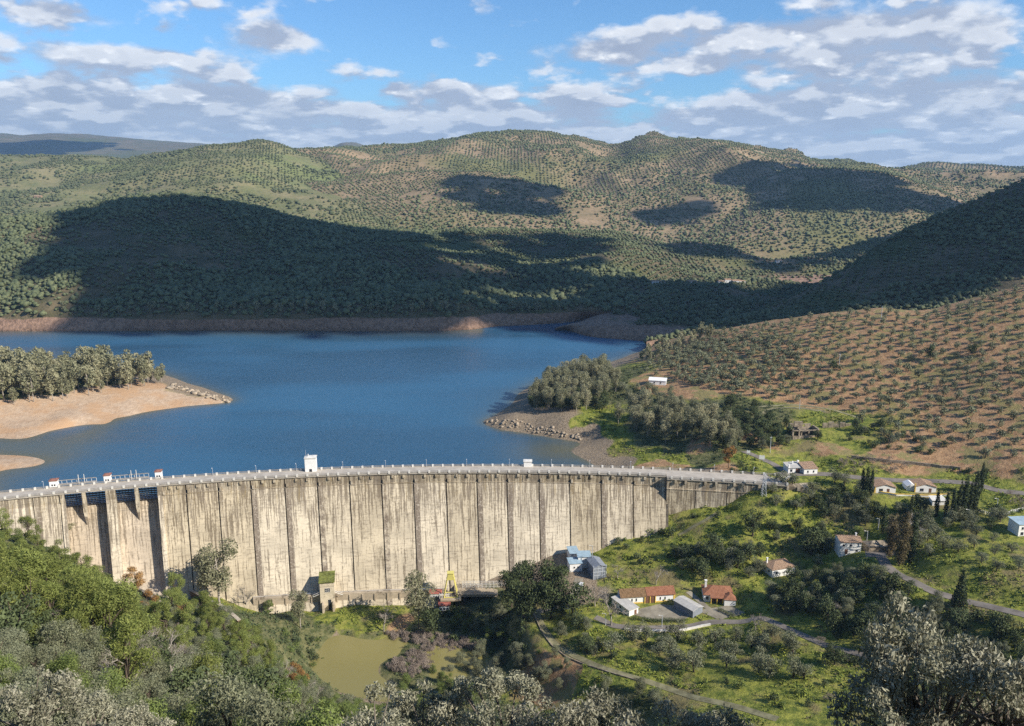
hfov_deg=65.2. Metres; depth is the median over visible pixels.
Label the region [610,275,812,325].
maquis
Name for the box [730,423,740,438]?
eucalyptus tree
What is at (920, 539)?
olive tree
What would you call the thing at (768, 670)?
olive tree
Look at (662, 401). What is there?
eucalyptus tree
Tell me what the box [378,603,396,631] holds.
bare tree
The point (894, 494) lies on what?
garden wall
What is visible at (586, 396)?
eucalyptus tree
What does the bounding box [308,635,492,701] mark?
river water
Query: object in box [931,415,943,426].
olive tree
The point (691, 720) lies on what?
oak tree
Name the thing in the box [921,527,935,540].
olive tree
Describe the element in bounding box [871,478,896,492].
house
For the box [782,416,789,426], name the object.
holm oak
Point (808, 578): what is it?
broadleaf tree
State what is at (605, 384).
eucalyptus tree
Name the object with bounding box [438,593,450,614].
pump tower
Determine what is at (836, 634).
bush
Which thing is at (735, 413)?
holm oak
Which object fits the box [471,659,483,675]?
broadleaf tree
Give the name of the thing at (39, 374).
eucalyptus tree
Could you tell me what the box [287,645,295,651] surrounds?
bush
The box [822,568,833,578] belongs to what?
broadleaf tree
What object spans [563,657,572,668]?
broadleaf tree
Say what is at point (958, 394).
olive tree
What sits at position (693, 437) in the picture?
broadleaf tree
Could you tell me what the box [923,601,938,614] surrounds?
broadleaf tree
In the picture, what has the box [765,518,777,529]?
holm oak
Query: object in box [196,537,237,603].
eucalyptus tree
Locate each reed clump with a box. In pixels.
[397,663,404,671]
[403,629,410,636]
[407,667,416,674]
[409,650,416,655]
[424,632,432,638]
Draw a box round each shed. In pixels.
[586,556,606,579]
[928,495,944,505]
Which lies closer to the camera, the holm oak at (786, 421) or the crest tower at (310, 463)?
the crest tower at (310, 463)
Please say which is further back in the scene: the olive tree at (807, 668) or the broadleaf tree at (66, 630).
the olive tree at (807, 668)
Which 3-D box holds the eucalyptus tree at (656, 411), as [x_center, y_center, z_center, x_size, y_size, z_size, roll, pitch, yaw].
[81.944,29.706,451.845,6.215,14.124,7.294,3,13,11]
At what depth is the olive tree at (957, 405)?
420.46 m
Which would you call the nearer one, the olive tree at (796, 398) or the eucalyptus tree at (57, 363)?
the olive tree at (796, 398)
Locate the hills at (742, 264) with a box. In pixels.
[665,232,897,282]
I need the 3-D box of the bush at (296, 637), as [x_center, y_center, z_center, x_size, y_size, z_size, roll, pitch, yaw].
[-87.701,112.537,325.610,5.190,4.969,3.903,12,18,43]
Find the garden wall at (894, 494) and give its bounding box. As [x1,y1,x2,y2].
[873,490,946,496]
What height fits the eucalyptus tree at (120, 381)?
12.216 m
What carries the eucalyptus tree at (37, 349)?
on the ground at (30, 415)
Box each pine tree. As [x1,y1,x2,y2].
[0,507,13,540]
[0,538,7,556]
[0,544,17,578]
[0,546,65,647]
[0,559,20,616]
[0,569,54,649]
[5,542,17,553]
[8,544,25,574]
[9,538,26,569]
[10,542,33,568]
[13,552,67,642]
[17,515,43,543]
[29,535,46,553]
[35,552,67,586]
[42,538,70,559]
[44,600,69,616]
[44,604,64,644]
[50,609,90,648]
[53,548,69,560]
[55,558,75,583]
[56,562,97,604]
[56,571,117,625]
[61,587,75,607]
[63,597,77,613]
[65,572,108,669]
[69,552,93,566]
[69,575,129,656]
[88,586,149,669]
[90,564,105,575]
[95,577,158,667]
[99,613,161,691]
[109,592,144,617]
[143,601,162,631]
[151,598,173,640]
[161,588,182,625]
[167,571,185,600]
[172,593,196,629]
[172,625,195,661]
[173,624,182,643]
[177,639,224,698]
[190,590,210,618]
[196,621,212,641]
[199,613,217,633]
[201,607,216,632]
[202,597,223,618]
[210,611,235,642]
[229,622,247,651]
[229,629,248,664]
[239,622,258,639]
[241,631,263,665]
[250,624,264,646]
[253,634,264,653]
[260,639,276,664]
[263,651,274,667]
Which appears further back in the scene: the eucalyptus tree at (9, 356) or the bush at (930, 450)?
the eucalyptus tree at (9, 356)
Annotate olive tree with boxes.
[601,630,623,650]
[618,381,628,389]
[622,621,642,639]
[638,620,654,640]
[649,383,657,392]
[650,640,667,655]
[654,634,672,649]
[662,636,678,649]
[663,648,682,668]
[665,618,687,640]
[665,643,685,659]
[674,546,684,557]
[682,650,704,671]
[689,630,707,645]
[690,400,699,407]
[690,642,706,658]
[700,378,707,384]
[701,398,711,405]
[705,374,713,381]
[706,626,725,641]
[710,373,717,380]
[712,368,720,374]
[714,638,732,653]
[719,649,738,667]
[720,380,729,389]
[720,549,732,561]
[723,557,734,569]
[725,546,741,556]
[727,625,744,640]
[727,641,744,655]
[729,369,737,375]
[735,381,740,389]
[738,371,746,379]
[742,384,749,391]
[743,566,756,577]
[744,628,758,647]
[749,653,770,673]
[751,556,762,565]
[751,559,766,572]
[752,389,759,395]
[752,645,768,662]
[757,632,770,648]
[757,654,783,677]
[760,366,766,373]
[761,373,767,381]
[763,385,772,392]
[764,623,781,636]
[767,482,778,493]
[770,390,777,398]
[770,494,784,505]
[772,470,787,481]
[777,383,784,391]
[779,629,798,646]
[782,631,801,651]
[785,370,794,378]
[786,651,805,677]
[788,472,799,483]
[790,379,796,386]
[790,497,801,509]
[791,371,800,378]
[792,394,801,401]
[793,663,813,678]
[795,590,812,607]
[800,540,814,552]
[802,367,810,374]
[802,489,814,502]
[805,481,819,493]
[807,584,818,594]
[808,388,815,395]
[811,379,818,387]
[815,397,822,403]
[818,386,824,392]
[822,376,832,384]
[824,494,835,504]
[825,581,837,593]
[826,536,834,548]
[827,367,833,374]
[827,503,841,516]
[828,389,838,397]
[829,466,843,483]
[832,588,851,602]
[836,372,842,378]
[839,472,852,484]
[841,491,853,501]
[849,404,856,410]
[850,502,863,515]
[855,479,863,491]
[856,412,865,422]
[858,514,873,525]
[859,504,872,515]
[862,387,871,393]
[863,497,870,505]
[864,396,871,403]
[864,600,878,610]
[869,422,877,429]
[872,367,880,375]
[875,569,889,580]
[876,401,883,409]
[877,392,883,400]
[878,580,894,595]
[879,427,888,434]
[884,396,894,404]
[884,417,894,424]
[886,387,897,395]
[886,407,894,414]
[889,435,896,442]
[890,367,901,375]
[893,419,903,429]
[893,501,904,513]
[894,432,900,440]
[899,401,908,409]
[901,503,909,512]
[902,362,912,371]
[902,392,910,400]
[903,381,910,391]
[909,429,915,436]
[911,532,927,546]
[912,407,920,415]
[913,368,923,376]
[913,380,921,387]
[913,388,921,396]
[918,436,925,441]
[919,508,936,519]
[919,517,934,529]
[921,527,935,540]
[922,421,932,430]
[923,383,932,390]
[923,543,933,555]
[924,403,932,409]
[925,413,932,420]
[926,392,933,399]
[926,523,944,537]
[928,364,935,370]
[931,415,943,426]
[935,395,946,405]
[935,427,944,437]
[935,532,953,548]
[938,386,949,394]
[939,377,948,385]
[939,405,948,416]
[940,509,959,522]
[946,435,956,443]
[946,505,967,518]
[949,423,961,431]
[950,380,957,388]
[952,403,960,409]
[952,537,968,552]
[954,389,963,399]
[955,359,962,368]
[962,417,973,427]
[963,364,970,372]
[963,405,976,414]
[963,429,975,438]
[964,374,973,382]
[964,395,974,403]
[966,514,981,526]
[967,534,980,547]
[968,525,983,534]
[974,551,989,563]
[975,377,985,385]
[976,399,987,407]
[977,368,986,376]
[978,388,988,396]
[978,423,988,430]
[978,436,988,444]
[981,446,991,458]
[987,507,1005,521]
[988,532,999,541]
[989,360,998,368]
[989,544,1002,554]
[990,371,998,380]
[990,394,1000,401]
[990,556,1006,570]
[992,380,1002,390]
[993,506,1008,521]
[994,442,1001,449]
[995,420,1004,426]
[996,429,1005,438]
[1003,364,1014,373]
[1005,387,1013,394]
[1005,397,1014,406]
[1005,541,1019,551]
[1007,376,1016,382]
[1007,425,1016,433]
[1009,409,1017,419]
[1009,437,1020,444]
[1010,449,1017,456]
[1010,554,1023,568]
[1017,358,1023,367]
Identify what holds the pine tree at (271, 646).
on the ground at (30, 415)
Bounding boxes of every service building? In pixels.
[566,557,582,571]
[576,550,590,567]
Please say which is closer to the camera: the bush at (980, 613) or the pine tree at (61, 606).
the pine tree at (61, 606)
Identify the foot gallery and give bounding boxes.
[253,588,447,607]
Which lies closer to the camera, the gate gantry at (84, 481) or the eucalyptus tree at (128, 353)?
the gate gantry at (84, 481)
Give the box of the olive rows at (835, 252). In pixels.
[658,230,901,282]
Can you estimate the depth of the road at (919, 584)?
285.21 m
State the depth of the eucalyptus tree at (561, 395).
482.42 m
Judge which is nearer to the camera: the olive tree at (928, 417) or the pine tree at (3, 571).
the pine tree at (3, 571)
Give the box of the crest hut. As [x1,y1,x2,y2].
[523,459,531,466]
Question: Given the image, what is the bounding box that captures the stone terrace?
[851,455,959,469]
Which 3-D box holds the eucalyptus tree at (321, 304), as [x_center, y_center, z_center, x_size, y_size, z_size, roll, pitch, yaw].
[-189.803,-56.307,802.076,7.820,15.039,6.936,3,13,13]
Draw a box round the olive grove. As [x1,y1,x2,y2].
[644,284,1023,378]
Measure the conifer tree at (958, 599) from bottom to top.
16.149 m
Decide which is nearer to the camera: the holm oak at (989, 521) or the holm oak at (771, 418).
the holm oak at (989, 521)
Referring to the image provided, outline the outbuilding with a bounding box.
[611,594,639,615]
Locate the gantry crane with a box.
[441,571,460,601]
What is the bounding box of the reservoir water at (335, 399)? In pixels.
[0,320,645,515]
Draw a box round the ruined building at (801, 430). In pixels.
[787,421,818,439]
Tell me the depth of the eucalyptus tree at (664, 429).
429.20 m
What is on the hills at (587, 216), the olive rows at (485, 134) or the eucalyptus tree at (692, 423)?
the olive rows at (485, 134)
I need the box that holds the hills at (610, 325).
[556,281,796,340]
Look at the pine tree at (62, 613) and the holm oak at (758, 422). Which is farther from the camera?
the holm oak at (758, 422)
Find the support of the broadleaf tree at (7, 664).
on the ground at (30, 415)
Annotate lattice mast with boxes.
[761,473,766,496]
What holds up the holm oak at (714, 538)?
on the ground at (30, 415)
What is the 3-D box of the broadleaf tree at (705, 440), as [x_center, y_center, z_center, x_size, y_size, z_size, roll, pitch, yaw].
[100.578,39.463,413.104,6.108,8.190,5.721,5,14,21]
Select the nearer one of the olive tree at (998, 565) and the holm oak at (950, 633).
the holm oak at (950, 633)
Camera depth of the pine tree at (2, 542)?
255.48 m
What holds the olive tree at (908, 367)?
on the ground at (30, 415)
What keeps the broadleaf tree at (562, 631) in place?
on the ground at (30, 415)
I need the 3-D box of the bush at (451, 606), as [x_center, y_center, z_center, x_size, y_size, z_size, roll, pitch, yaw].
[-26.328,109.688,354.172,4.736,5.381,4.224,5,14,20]
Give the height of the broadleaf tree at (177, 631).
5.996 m
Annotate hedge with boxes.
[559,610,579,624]
[630,615,686,622]
[718,607,736,617]
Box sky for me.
[0,0,1023,167]
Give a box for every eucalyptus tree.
[0,345,5,362]
[0,346,13,359]
[0,362,13,399]
[3,365,16,393]
[4,352,14,362]
[6,357,18,375]
[7,388,16,401]
[11,387,18,401]
[13,347,31,366]
[16,358,34,372]
[17,364,34,396]
[17,369,40,401]
[17,374,33,401]
[25,351,42,366]
[29,364,41,391]
[30,346,45,365]
[35,358,49,379]
[36,353,51,369]
[37,380,44,393]
[41,367,58,400]
[43,351,53,368]
[48,364,60,390]
[50,358,63,373]
[52,371,68,398]
[58,364,69,386]
[59,351,70,359]
[60,301,66,310]
[60,356,69,370]
[63,379,70,397]
[66,358,81,388]
[67,368,77,392]
[71,346,87,379]
[76,345,92,364]
[76,365,96,393]
[81,348,98,358]
[81,352,92,366]
[83,354,100,368]
[84,364,98,391]
[88,358,103,383]
[95,347,107,371]
[95,369,103,384]
[95,379,104,392]
[97,355,106,378]
[100,344,113,362]
[100,363,111,385]
[104,354,116,380]
[107,353,125,384]
[110,365,116,383]
[115,373,124,388]
[118,360,132,388]
[121,349,135,363]
[123,355,137,383]
[125,368,136,387]
[132,352,147,374]
[134,355,150,385]
[138,374,144,383]
[141,350,154,380]
[141,360,151,379]
[148,368,153,378]
[154,370,160,380]
[155,363,165,382]
[191,552,215,591]
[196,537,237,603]
[287,589,307,627]
[303,300,308,309]
[319,300,325,307]
[402,569,436,628]
[527,381,538,404]
[532,389,541,409]
[534,377,544,388]
[538,378,548,395]
[542,370,552,386]
[542,386,554,409]
[548,376,555,387]
[550,365,562,382]
[552,382,564,396]
[554,376,566,390]
[555,387,566,411]
[556,370,566,381]
[560,361,571,365]
[565,378,578,392]
[565,385,576,397]
[567,369,577,379]
[569,358,579,368]
[570,361,580,374]
[571,391,583,411]
[575,371,589,385]
[577,362,589,372]
[578,380,590,404]
[579,354,588,365]
[579,358,591,368]
[580,389,591,410]
[583,378,593,392]
[587,360,596,376]
[588,376,596,387]
[589,380,602,402]
[592,363,603,377]
[596,366,608,378]
[596,374,610,392]
[598,357,608,369]
[599,353,610,365]
[604,363,615,380]
[611,367,620,377]
[611,372,620,392]
[614,402,624,422]
[627,392,637,413]
[629,404,638,419]
[629,404,643,431]
[631,394,642,406]
[635,400,644,412]
[636,389,651,411]
[639,349,645,358]
[641,410,655,433]
[644,348,652,357]
[652,404,660,426]
[654,344,661,358]
[657,396,668,406]
[657,404,667,422]
[659,420,670,442]
[660,409,673,431]
[666,394,678,414]
[670,412,686,436]
[673,398,686,418]
[678,332,684,345]
[680,419,690,437]
[684,406,695,416]
[684,408,701,436]
[689,331,694,341]
[693,413,705,436]
[694,402,711,431]
[696,326,702,337]
[698,415,710,430]
[701,325,709,339]
[701,418,717,447]
[705,403,718,425]
[707,324,714,336]
[712,414,724,432]
[717,420,728,438]
[722,428,735,447]
[723,410,737,433]
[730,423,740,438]
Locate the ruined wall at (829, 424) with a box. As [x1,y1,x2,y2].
[822,421,850,427]
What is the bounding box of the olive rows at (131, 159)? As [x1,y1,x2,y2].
[0,138,396,227]
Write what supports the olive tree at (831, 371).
on the ground at (30, 415)
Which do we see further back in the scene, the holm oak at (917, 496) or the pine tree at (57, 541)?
the holm oak at (917, 496)
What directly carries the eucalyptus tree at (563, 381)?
on the ground at (30, 415)
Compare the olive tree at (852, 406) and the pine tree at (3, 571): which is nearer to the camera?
the pine tree at (3, 571)
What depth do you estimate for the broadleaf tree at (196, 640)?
198.42 m
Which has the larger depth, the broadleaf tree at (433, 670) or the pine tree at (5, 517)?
the broadleaf tree at (433, 670)
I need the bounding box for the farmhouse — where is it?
[717,278,744,282]
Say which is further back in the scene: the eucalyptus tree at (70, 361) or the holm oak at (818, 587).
the eucalyptus tree at (70, 361)
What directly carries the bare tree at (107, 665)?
on the ground at (30, 415)
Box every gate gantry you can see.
[58,474,96,485]
[111,470,148,480]
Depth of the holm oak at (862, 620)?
275.77 m
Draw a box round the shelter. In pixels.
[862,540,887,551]
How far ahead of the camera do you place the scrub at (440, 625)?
328.24 m
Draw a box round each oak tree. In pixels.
[0,664,90,725]
[47,685,126,725]
[102,699,176,725]
[325,681,434,725]
[380,678,470,725]
[433,666,570,725]
[511,684,615,725]
[582,693,648,725]
[652,697,750,725]
[699,710,755,725]
[826,587,992,725]
[846,632,1023,725]
[906,635,1023,725]
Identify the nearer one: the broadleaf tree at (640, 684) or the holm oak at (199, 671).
the holm oak at (199, 671)
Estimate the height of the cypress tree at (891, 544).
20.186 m
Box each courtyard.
[634,604,689,620]
[702,606,744,618]
[865,551,894,557]
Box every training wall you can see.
[137,587,160,600]
[189,590,240,623]
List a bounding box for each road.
[741,451,784,471]
[776,472,1023,494]
[870,552,891,565]
[884,565,1023,616]
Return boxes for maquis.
[0,192,791,317]
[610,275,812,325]
[643,178,1023,343]
[679,166,966,252]
[899,161,1023,171]
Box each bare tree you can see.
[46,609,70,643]
[92,625,166,691]
[138,624,166,643]
[143,628,198,681]
[236,585,255,604]
[276,658,295,677]
[307,681,324,695]
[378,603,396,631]
[587,583,610,605]
[597,591,627,625]
[609,562,626,578]
[654,565,667,581]
[750,614,767,628]
[887,508,927,550]
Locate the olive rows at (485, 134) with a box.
[294,129,1023,242]
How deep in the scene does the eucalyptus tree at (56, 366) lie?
525.96 m
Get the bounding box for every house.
[48,478,58,486]
[103,473,111,481]
[154,469,162,477]
[314,570,342,612]
[616,585,675,603]
[649,377,666,384]
[701,579,736,605]
[761,557,795,577]
[783,460,818,473]
[834,533,862,556]
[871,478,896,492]
[902,478,937,492]
[1007,516,1023,535]
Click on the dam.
(368, 528)
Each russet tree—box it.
[121,566,145,589]
[140,588,159,611]
[286,661,302,680]
[294,669,309,679]
[722,445,736,468]
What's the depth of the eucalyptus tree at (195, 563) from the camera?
342.44 m
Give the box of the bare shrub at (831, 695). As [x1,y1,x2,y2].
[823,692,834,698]
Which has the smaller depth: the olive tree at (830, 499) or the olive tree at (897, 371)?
the olive tree at (830, 499)
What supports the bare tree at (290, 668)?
on the ground at (30, 415)
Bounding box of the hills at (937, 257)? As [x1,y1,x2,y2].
[646,181,1023,346]
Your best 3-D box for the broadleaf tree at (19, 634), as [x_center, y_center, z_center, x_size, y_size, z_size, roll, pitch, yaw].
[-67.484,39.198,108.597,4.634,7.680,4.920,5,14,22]
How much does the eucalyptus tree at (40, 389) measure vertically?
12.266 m
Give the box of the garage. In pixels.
[673,595,703,617]
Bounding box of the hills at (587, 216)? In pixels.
[297,130,1023,242]
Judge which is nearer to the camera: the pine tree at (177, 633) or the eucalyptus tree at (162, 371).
the pine tree at (177, 633)
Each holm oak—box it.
[0,591,44,646]
[21,605,57,648]
[136,635,174,671]
[161,663,211,703]
[204,650,240,680]
[210,673,249,710]
[232,663,263,684]
[244,664,290,703]
[414,605,441,632]
[527,396,533,405]
[555,578,594,614]
[558,399,568,410]
[566,397,571,408]
[570,611,587,628]
[578,634,595,653]
[592,395,598,405]
[596,400,603,408]
[600,391,610,399]
[600,395,609,407]
[670,545,680,558]
[680,544,694,557]
[684,556,696,571]
[696,557,709,571]
[696,563,708,579]
[699,540,715,558]
[708,532,725,553]
[710,549,728,564]
[718,434,728,448]
[722,405,730,411]
[725,394,736,406]
[728,539,740,547]
[728,549,746,567]
[732,409,739,417]
[734,404,744,413]
[738,412,748,423]
[741,423,751,436]
[741,542,756,559]
[742,508,767,536]
[743,415,752,424]
[746,436,754,444]
[749,405,758,415]
[750,435,757,445]
[751,399,761,406]
[752,419,763,428]
[752,428,763,439]
[753,411,763,419]
[754,541,766,556]
[756,432,769,444]
[759,421,770,431]
[763,409,775,417]
[764,412,774,421]
[765,419,773,431]
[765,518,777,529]
[766,437,773,447]
[770,425,782,435]
[770,588,782,597]
[773,580,798,596]
[774,422,784,431]
[776,433,785,446]
[779,591,796,612]
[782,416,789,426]
[782,565,801,578]
[784,424,795,434]
[784,577,802,594]
[784,591,797,610]
[789,517,804,532]
[796,591,816,612]
[799,526,825,554]
[810,493,823,507]
[811,522,826,531]
[811,565,821,578]
[811,580,828,599]
[812,429,821,438]
[812,530,831,544]
[816,570,830,584]
[817,601,835,623]
[819,503,830,518]
[820,593,837,614]
[824,642,848,664]
[825,610,847,633]
[826,569,843,584]
[828,485,841,498]
[829,361,837,368]
[832,497,843,507]
[833,530,844,537]
[834,590,846,609]
[836,579,853,595]
[837,483,846,492]
[840,585,864,605]
[842,572,861,590]
[844,615,861,635]
[852,417,862,429]
[853,577,865,589]
[853,612,875,635]
[854,488,871,503]
[854,559,875,582]
[854,607,865,619]
[856,628,876,643]
[861,609,879,625]
[867,500,882,515]
[869,603,882,611]
[871,576,888,599]
[874,417,885,427]
[875,505,888,518]
[881,572,902,591]
[892,590,907,609]
[902,580,916,595]
[909,508,924,519]
[913,494,922,502]
[914,497,929,511]
[923,345,935,357]
[939,621,965,640]
[949,607,973,629]
[967,343,978,353]
[984,516,997,528]
[988,610,1017,633]
[989,619,1011,641]
[1001,653,1014,664]
[1008,629,1023,647]
[1015,643,1023,659]
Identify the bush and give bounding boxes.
[279,634,288,642]
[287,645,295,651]
[290,629,300,634]
[291,632,301,643]
[310,653,319,661]
[444,610,450,617]
[448,633,458,640]
[449,605,457,612]
[450,623,458,630]
[477,628,485,634]
[487,606,494,611]
[516,617,525,625]
[576,634,586,646]
[608,651,617,657]
[613,537,621,544]
[623,542,629,548]
[633,553,640,558]
[636,535,643,542]
[636,651,646,658]
[637,557,647,563]
[666,526,676,535]
[672,675,682,683]
[723,676,729,682]
[732,676,745,688]
[737,460,744,466]
[767,692,779,702]
[778,701,785,707]
[804,699,812,706]
[820,679,828,685]
[832,628,842,639]
[849,655,857,665]
[856,428,863,434]
[870,439,881,446]
[880,437,889,443]
[884,430,893,437]
[896,430,905,437]
[908,604,919,614]
[912,435,920,441]
[914,446,923,451]
[927,447,936,453]
[940,440,949,446]
[965,466,973,472]
[970,608,985,622]
[974,634,990,644]
[988,632,999,641]
[995,639,1009,652]
[1014,621,1023,633]
[1014,643,1022,653]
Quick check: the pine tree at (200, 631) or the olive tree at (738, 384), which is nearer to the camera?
the pine tree at (200, 631)
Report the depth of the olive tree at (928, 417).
417.29 m
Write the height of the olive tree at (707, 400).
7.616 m
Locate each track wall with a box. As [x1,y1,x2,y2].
[533,613,644,681]
[627,623,710,631]
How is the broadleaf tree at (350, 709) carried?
on the ground at (30, 415)
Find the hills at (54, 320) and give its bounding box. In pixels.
[0,197,784,330]
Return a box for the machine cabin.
[429,589,441,596]
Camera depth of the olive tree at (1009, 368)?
438.11 m
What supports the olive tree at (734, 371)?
on the ground at (30, 415)
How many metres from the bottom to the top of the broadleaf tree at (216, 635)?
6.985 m
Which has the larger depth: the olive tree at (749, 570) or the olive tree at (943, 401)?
the olive tree at (943, 401)
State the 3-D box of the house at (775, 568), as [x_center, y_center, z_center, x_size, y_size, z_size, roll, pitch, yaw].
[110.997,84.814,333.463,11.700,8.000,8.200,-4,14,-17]
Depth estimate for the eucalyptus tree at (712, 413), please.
436.10 m
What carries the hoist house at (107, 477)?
on the dam
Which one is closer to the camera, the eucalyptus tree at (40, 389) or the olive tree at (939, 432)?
the olive tree at (939, 432)
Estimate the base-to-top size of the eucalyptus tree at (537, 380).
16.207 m
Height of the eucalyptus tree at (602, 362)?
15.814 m
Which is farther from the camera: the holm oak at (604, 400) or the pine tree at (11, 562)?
the holm oak at (604, 400)
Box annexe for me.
[566,546,578,556]
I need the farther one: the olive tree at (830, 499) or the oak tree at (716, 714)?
the olive tree at (830, 499)
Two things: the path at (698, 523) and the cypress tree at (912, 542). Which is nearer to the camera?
the cypress tree at (912, 542)
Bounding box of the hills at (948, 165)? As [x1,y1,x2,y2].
[908,163,1018,171]
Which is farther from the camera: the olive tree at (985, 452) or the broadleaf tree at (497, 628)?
the olive tree at (985, 452)
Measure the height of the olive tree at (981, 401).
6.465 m
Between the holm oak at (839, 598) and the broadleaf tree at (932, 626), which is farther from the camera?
the holm oak at (839, 598)
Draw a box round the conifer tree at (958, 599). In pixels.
[949,568,969,609]
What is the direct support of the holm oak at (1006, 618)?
on the ground at (30, 415)
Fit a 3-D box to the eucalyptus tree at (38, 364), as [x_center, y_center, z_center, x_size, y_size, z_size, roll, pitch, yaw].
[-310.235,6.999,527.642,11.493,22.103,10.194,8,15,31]
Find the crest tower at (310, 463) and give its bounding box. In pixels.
[304,450,316,471]
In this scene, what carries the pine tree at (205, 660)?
on the ground at (30, 415)
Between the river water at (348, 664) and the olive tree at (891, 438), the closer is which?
the river water at (348, 664)
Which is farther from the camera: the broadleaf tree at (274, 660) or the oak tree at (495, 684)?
the broadleaf tree at (274, 660)
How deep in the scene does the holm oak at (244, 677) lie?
133.00 m
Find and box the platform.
[454,581,505,604]
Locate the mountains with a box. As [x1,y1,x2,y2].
[0,133,363,157]
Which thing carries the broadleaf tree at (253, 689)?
on the ground at (30, 415)
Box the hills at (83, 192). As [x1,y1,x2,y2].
[0,141,388,226]
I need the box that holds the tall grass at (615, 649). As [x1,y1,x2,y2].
[191,403,1023,725]
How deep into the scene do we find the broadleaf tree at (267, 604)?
352.27 m
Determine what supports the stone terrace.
on the ground at (30, 415)
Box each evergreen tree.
[497,569,521,607]
[505,559,544,619]
[528,557,570,618]
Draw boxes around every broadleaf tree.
[0,530,5,539]
[0,626,31,666]
[0,627,27,673]
[0,650,21,685]
[0,666,36,711]
[0,679,63,725]
[10,527,25,541]
[13,665,62,713]
[15,643,55,680]
[35,617,90,661]
[40,650,93,690]
[40,654,80,683]
[45,640,90,671]
[54,674,87,724]
[56,677,112,725]
[59,647,98,685]
[64,624,110,670]
[78,630,112,672]
[81,688,141,725]
[84,665,130,698]
[89,669,122,698]
[89,684,140,725]
[129,647,166,691]
[129,672,168,703]
[130,698,160,719]
[132,697,182,725]
[133,638,159,675]
[136,634,164,658]
[140,600,148,615]
[146,655,170,682]
[146,697,163,708]
[154,686,204,725]
[156,644,183,676]
[157,690,191,725]
[161,604,180,624]
[168,616,180,629]
[168,651,208,693]
[170,625,187,643]
[175,698,220,725]
[179,644,212,665]
[179,652,225,674]
[188,636,207,652]
[188,670,277,725]
[190,617,200,632]
[197,611,212,629]
[205,631,221,651]
[205,635,225,655]
[206,627,222,638]
[215,605,233,619]
[217,617,234,634]
[225,715,267,725]
[229,638,236,650]
[237,688,303,725]
[238,662,265,675]
[239,685,266,707]
[247,655,263,669]
[262,600,273,613]
[266,655,281,667]
[266,680,301,716]
[268,663,283,677]
[277,656,285,666]
[280,669,291,683]
[283,699,343,725]
[290,687,311,714]
[291,679,304,693]
[293,675,308,687]
[297,711,321,725]
[299,683,319,706]
[303,693,312,705]
[305,679,314,689]
[310,675,318,684]
[315,682,331,698]
[319,689,335,703]
[319,696,337,709]
[329,703,340,719]
[332,693,339,700]
[338,703,358,717]
[341,693,353,702]
[342,699,362,714]
[344,705,356,718]
[362,703,373,719]
[371,703,383,712]
[377,705,386,722]
[397,682,409,695]
[399,673,410,686]
[428,664,436,672]
[436,682,446,693]
[437,670,446,682]
[444,672,452,684]
[445,664,454,671]
[455,651,466,664]
[461,661,470,670]
[466,608,472,615]
[470,617,478,631]
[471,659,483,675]
[472,650,480,659]
[474,639,486,654]
[485,627,495,640]
[490,610,498,619]
[490,666,506,676]
[492,653,501,666]
[494,621,505,633]
[495,603,506,617]
[496,624,508,639]
[497,651,505,663]
[509,641,522,656]
[511,652,527,669]
[525,653,534,664]
[529,666,538,680]
[536,660,552,679]
[551,644,558,655]
[552,620,567,635]
[555,677,563,687]
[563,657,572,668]
[581,617,592,629]
[590,644,597,654]
[595,636,604,646]
[600,674,612,689]
[633,676,646,694]
[647,687,661,701]
[676,559,685,568]
[688,432,697,440]
[691,541,701,553]
[701,433,711,444]
[737,430,743,440]
[756,439,766,450]
[764,579,777,598]
[769,594,784,611]
[771,529,779,539]
[783,434,791,444]
[800,497,807,505]
[800,569,813,585]
[807,600,817,612]
[810,590,821,599]
[812,553,822,565]
[819,543,829,553]
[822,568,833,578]
[827,575,837,589]
[830,561,843,572]
[837,602,853,619]
[841,596,855,613]
[843,512,849,520]
[846,566,858,576]
[848,497,857,504]
[851,568,863,580]
[852,584,864,597]
[853,526,863,536]
[869,564,886,579]
[878,606,892,617]
[918,518,924,529]
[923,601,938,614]
[924,620,938,634]
[925,605,944,620]
[926,589,944,608]
[943,518,950,527]
[958,520,970,530]
[964,510,972,519]
[994,640,1010,652]
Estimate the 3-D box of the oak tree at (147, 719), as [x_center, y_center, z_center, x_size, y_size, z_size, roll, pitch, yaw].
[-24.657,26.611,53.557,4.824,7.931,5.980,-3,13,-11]
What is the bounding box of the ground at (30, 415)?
[0,285,1023,725]
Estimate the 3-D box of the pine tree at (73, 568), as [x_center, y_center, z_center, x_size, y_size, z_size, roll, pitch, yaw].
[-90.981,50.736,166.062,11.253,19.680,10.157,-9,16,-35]
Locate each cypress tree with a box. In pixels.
[860,468,865,493]
[863,467,870,496]
[869,469,874,495]
[880,503,887,533]
[884,513,899,557]
[893,511,913,565]
[906,513,918,563]
[908,495,913,521]
[934,489,940,516]
[943,492,949,516]
[950,487,956,516]
[952,502,956,522]
[956,480,964,511]
[960,476,970,517]
[967,480,974,510]
[972,471,980,513]
[979,462,985,493]
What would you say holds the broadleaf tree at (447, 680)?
on the ground at (30, 415)
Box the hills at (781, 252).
[694,168,965,257]
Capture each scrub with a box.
[0,363,1009,725]
[211,468,1023,725]
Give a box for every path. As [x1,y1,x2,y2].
[533,611,778,720]
[536,578,582,612]
[594,615,865,657]
[678,513,716,535]
[686,591,724,618]
[757,404,855,417]
[762,407,825,414]
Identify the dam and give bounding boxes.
[0,464,808,613]
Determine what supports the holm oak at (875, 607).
on the ground at (30, 415)
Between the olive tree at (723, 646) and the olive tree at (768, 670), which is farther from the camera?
the olive tree at (723, 646)
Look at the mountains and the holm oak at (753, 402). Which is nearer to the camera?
the holm oak at (753, 402)
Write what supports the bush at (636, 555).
on the ground at (30, 415)

